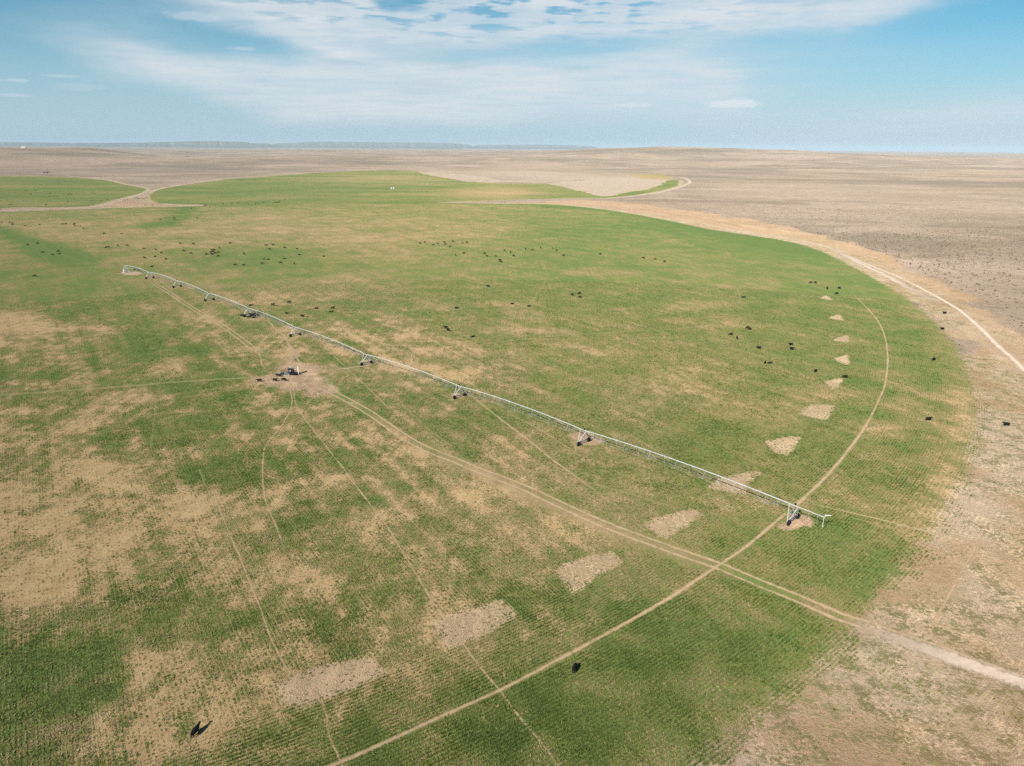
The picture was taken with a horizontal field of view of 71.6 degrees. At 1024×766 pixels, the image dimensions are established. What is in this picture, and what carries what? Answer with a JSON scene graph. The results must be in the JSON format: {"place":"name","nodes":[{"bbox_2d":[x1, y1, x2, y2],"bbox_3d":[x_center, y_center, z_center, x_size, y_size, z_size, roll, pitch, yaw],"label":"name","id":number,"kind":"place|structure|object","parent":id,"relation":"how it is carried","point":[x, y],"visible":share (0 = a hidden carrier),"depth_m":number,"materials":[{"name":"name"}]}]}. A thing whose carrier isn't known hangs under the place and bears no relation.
{"place":"outdoors","nodes":[
{"label":"outdoors","id":0,"kind":"place"},
{"bbox_2d":[0,142,71,145],"bbox_3d":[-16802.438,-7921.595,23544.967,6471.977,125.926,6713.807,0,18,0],"label":"mesa","id":1,"kind":"structure","parent":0,"point":[29,144],"depth_m":22747.07,"materials":[{"name":"grey stone"}]},
{"bbox_2d":[0,176,146,208],"bbox_3d":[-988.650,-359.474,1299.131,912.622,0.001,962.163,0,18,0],"label":"pasture","id":2,"kind":"structure","parent":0,"point":[15,194],"depth_m":1178.02,"materials":[{"name":"green plant"}]},
{"bbox_2d":[0,175,148,210],"bbox_3d":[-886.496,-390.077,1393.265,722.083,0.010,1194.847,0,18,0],"label":"dirt road","id":3,"kind":"structure","parent":0,"point":[104,204],"depth_m":1067.75,"materials":[{"name":"beige soil"}]},
{"bbox_2d":[0,376,259,395],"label":"cattle trail","id":4,"kind":"object","parent":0,"point":[128,385],"visible":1,"depth_m":232.71,"materials":[{"name":"beige soil"}]},
{"bbox_2d":[64,141,279,147],"bbox_3d":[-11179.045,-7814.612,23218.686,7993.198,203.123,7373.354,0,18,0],"label":"mesa","id":5,"kind":"structure","parent":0,"point":[208,144],"depth_m":22051.14,"materials":[{"name":"grey stone"}]},
{"bbox_2d":[151,282,262,354],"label":"vehicle track","id":6,"kind":"structure","parent":0,"point":[211,320],"depth_m":317.79,"materials":[{"name":"beige soil"}]},
{"bbox_2d":[147,171,328,193],"bbox_3d":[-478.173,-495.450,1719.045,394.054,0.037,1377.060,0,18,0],"label":"dirt road","id":7,"kind":"structure","parent":0,"point":[205,181],"depth_m":1452.41,"materials":[{"name":"beige soil"}]},
{"bbox_2d":[267,320,292,365],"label":"cattle trail","id":8,"kind":"object","parent":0,"point":[290,363],"visible":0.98,"depth_m":279.81,"materials":[{"name":"soil"}]},
{"bbox_2d":[308,365,370,372],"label":"cattle trail","id":9,"kind":"object","parent":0,"point":[343,368],"visible":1,"depth_m":251.96,"materials":[{"name":"soil"}]},
{"bbox_2d":[315,330,385,405],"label":"cattle trail","id":10,"kind":"object","parent":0,"point":[342,364],"visible":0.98,"depth_m":258.32,"materials":[{"name":"soil"}]},
{"bbox_2d":[273,142,479,148],"bbox_3d":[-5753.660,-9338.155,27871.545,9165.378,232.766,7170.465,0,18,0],"label":"mesa","id":11,"kind":"structure","parent":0,"point":[408,145],"depth_m":26494.47,"materials":[{"name":"grey stone"}]},
{"bbox_2d":[148,170,680,205],"bbox_3d":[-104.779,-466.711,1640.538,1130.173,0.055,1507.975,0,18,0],"label":"pasture","id":12,"kind":"structure","parent":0,"point":[370,186],"depth_m":1324.32,"materials":[{"name":"green plant"}]},
{"bbox_2d":[0,146,1023,765],"bbox_3d":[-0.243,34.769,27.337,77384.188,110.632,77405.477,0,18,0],"label":"ground","id":13,"kind":"structure","parent":0,"point":[938,192],"depth_m":518.35,"materials":[{"name":"beige soil"}]},
{"bbox_2d":[0,202,1023,765],"bbox_3d":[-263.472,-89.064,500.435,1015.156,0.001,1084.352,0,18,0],"label":"pasture","id":14,"kind":"structure","parent":13,"relation":"on","point":[364,244],"depth_m":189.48,"materials":[{"name":"green plant"}]},
{"bbox_2d":[190,721,200,737],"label":"cow","id":15,"kind":"object","parent":14,"relation":"on","point":[195,729],"visible":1,"depth_m":94.74},
{"bbox_2d":[262,384,292,540],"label":"cattle trail","id":16,"kind":"object","parent":14,"relation":"on","point":[262,467],"visible":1,"depth_m":171.47,"materials":[{"name":"soil"}]},
{"bbox_2d":[214,494,342,765],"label":"cattle trail","id":17,"kind":"object","parent":14,"relation":"on","point":[336,752],"visible":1,"depth_m":114.91,"materials":[{"name":"soil"}]},
{"bbox_2d":[289,366,298,374],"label":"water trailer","id":18,"kind":"object","parent":14,"relation":"on","point":[292,371],"visible":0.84,"depth_m":244.69,"materials":[{"name":"metal"}]},
{"bbox_2d":[294,393,557,764],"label":"cattle trail","id":19,"kind":"object","parent":14,"relation":"on","point":[440,612],"visible":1,"depth_m":122.09,"materials":[{"name":"soil"}]},
{"bbox_2d":[121,265,831,526],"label":"pivot irrigator","id":20,"kind":"object","parent":14,"relation":"on","point":[588,439],"visible":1,"depth_m":205.31,"materials":[{"name":"metal"}]},
{"bbox_2d":[474,398,581,480],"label":"cattle trail","id":21,"kind":"structure","parent":14,"relation":"on","point":[529,440],"depth_m":191.30,"materials":[{"name":"soil"}]},
{"bbox_2d":[329,513,786,765],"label":"wheel track","id":22,"kind":"structure","parent":14,"relation":"on","point":[559,658],"depth_m":109.94,"materials":[{"name":"soil"}]},
{"bbox_2d":[572,663,576,672],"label":"cow","id":23,"kind":"object","parent":14,"relation":"on","point":[574,667],"visible":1,"depth_m":106.56},
{"bbox_2d":[792,417,871,507],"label":"wheel track","id":24,"kind":"structure","parent":14,"relation":"on","point":[802,499],"depth_m":175.97,"materials":[{"name":"soil"}]},
{"bbox_2d":[856,297,888,396],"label":"wheel track","id":25,"kind":"structure","parent":14,"relation":"on","point":[887,350],"depth_m":274.50,"materials":[{"name":"soil"}]},
{"bbox_2d":[867,392,881,420],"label":"wheel track","id":26,"kind":"structure","parent":14,"relation":"on","point":[878,400],"depth_m":218.77,"materials":[{"name":"soil"}]},
{"bbox_2d":[21,198,1023,325],"bbox_3d":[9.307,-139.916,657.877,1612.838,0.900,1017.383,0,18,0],"label":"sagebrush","id":27,"kind":"object","parent":13,"relation":"on","point":[914,247],"visible":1,"depth_m":593.15,"materials":[{"name":"plant"}]},
{"bbox_2d":[934,536,981,622],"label":"cattle trail","id":28,"kind":"object","parent":13,"relation":"on","point":[953,586],"visible":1,"depth_m":129.58,"materials":[{"name":"soil"}]},
{"bbox_2d":[0,0,1023,152],"label":"sky","id":29,"kind":"structure","parent":0,"point":[809,75],"materials":[{"name":"blue"}]},
{"bbox_2d":[475,145,595,149],"bbox_3d":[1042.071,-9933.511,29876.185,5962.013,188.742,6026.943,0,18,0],"label":"mesa","id":30,"kind":"structure","parent":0,"point":[572,147],"depth_m":28504.71,"materials":[{"name":"grey stone"}]},
{"bbox_2d":[476,202,659,215],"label":"dirt road","id":31,"kind":"structure","parent":0,"point":[523,202],"depth_m":1009.31,"materials":[{"name":"beige soil"}]},
{"bbox_2d":[469,326,699,347],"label":"cattle trail","id":32,"kind":"object","parent":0,"point":[575,334],"visible":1,"depth_m":300.08,"materials":[{"name":"soil"}]},
{"bbox_2d":[622,177,691,197],"bbox_3d":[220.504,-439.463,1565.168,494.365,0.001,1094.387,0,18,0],"label":"dirt road","id":33,"kind":"structure","parent":0,"point":[689,181],"depth_m":1393.83,"materials":[{"name":"beige soil"}]},
{"bbox_2d":[313,385,1023,676],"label":"vehicle track","id":34,"kind":"structure","parent":0,"point":[815,602],"depth_m":139.04,"materials":[{"name":"beige soil"}]},
{"bbox_2d":[644,209,732,224],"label":"dirt road","id":35,"kind":"structure","parent":0,"point":[694,217],"depth_m":811.81,"materials":[{"name":"beige soil"}]},
{"bbox_2d":[620,208,1023,370],"bbox_3d":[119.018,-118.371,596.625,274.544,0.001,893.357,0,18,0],"label":"dirt road","id":36,"kind":"structure","parent":0,"point":[997,345],"depth_m":340.59,"materials":[{"name":"beige soil"}]},
{"bbox_2d":[838,253,916,290],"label":"dirt road","id":37,"kind":"structure","parent":0,"point":[883,274],"depth_m":454.93,"materials":[{"name":"beige soil"}]},
{"bbox_2d":[822,506,1022,546],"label":"cattle trail","id":38,"kind":"object","parent":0,"point":[926,531],"visible":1,"depth_m":147.40,"materials":[{"name":"soil"}]},
{"bbox_2d":[909,641,1023,688],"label":"vehicle track","id":39,"kind":"structure","parent":0,"point":[969,664],"depth_m":109.03,"materials":[{"name":"beige soil"}]}
]}

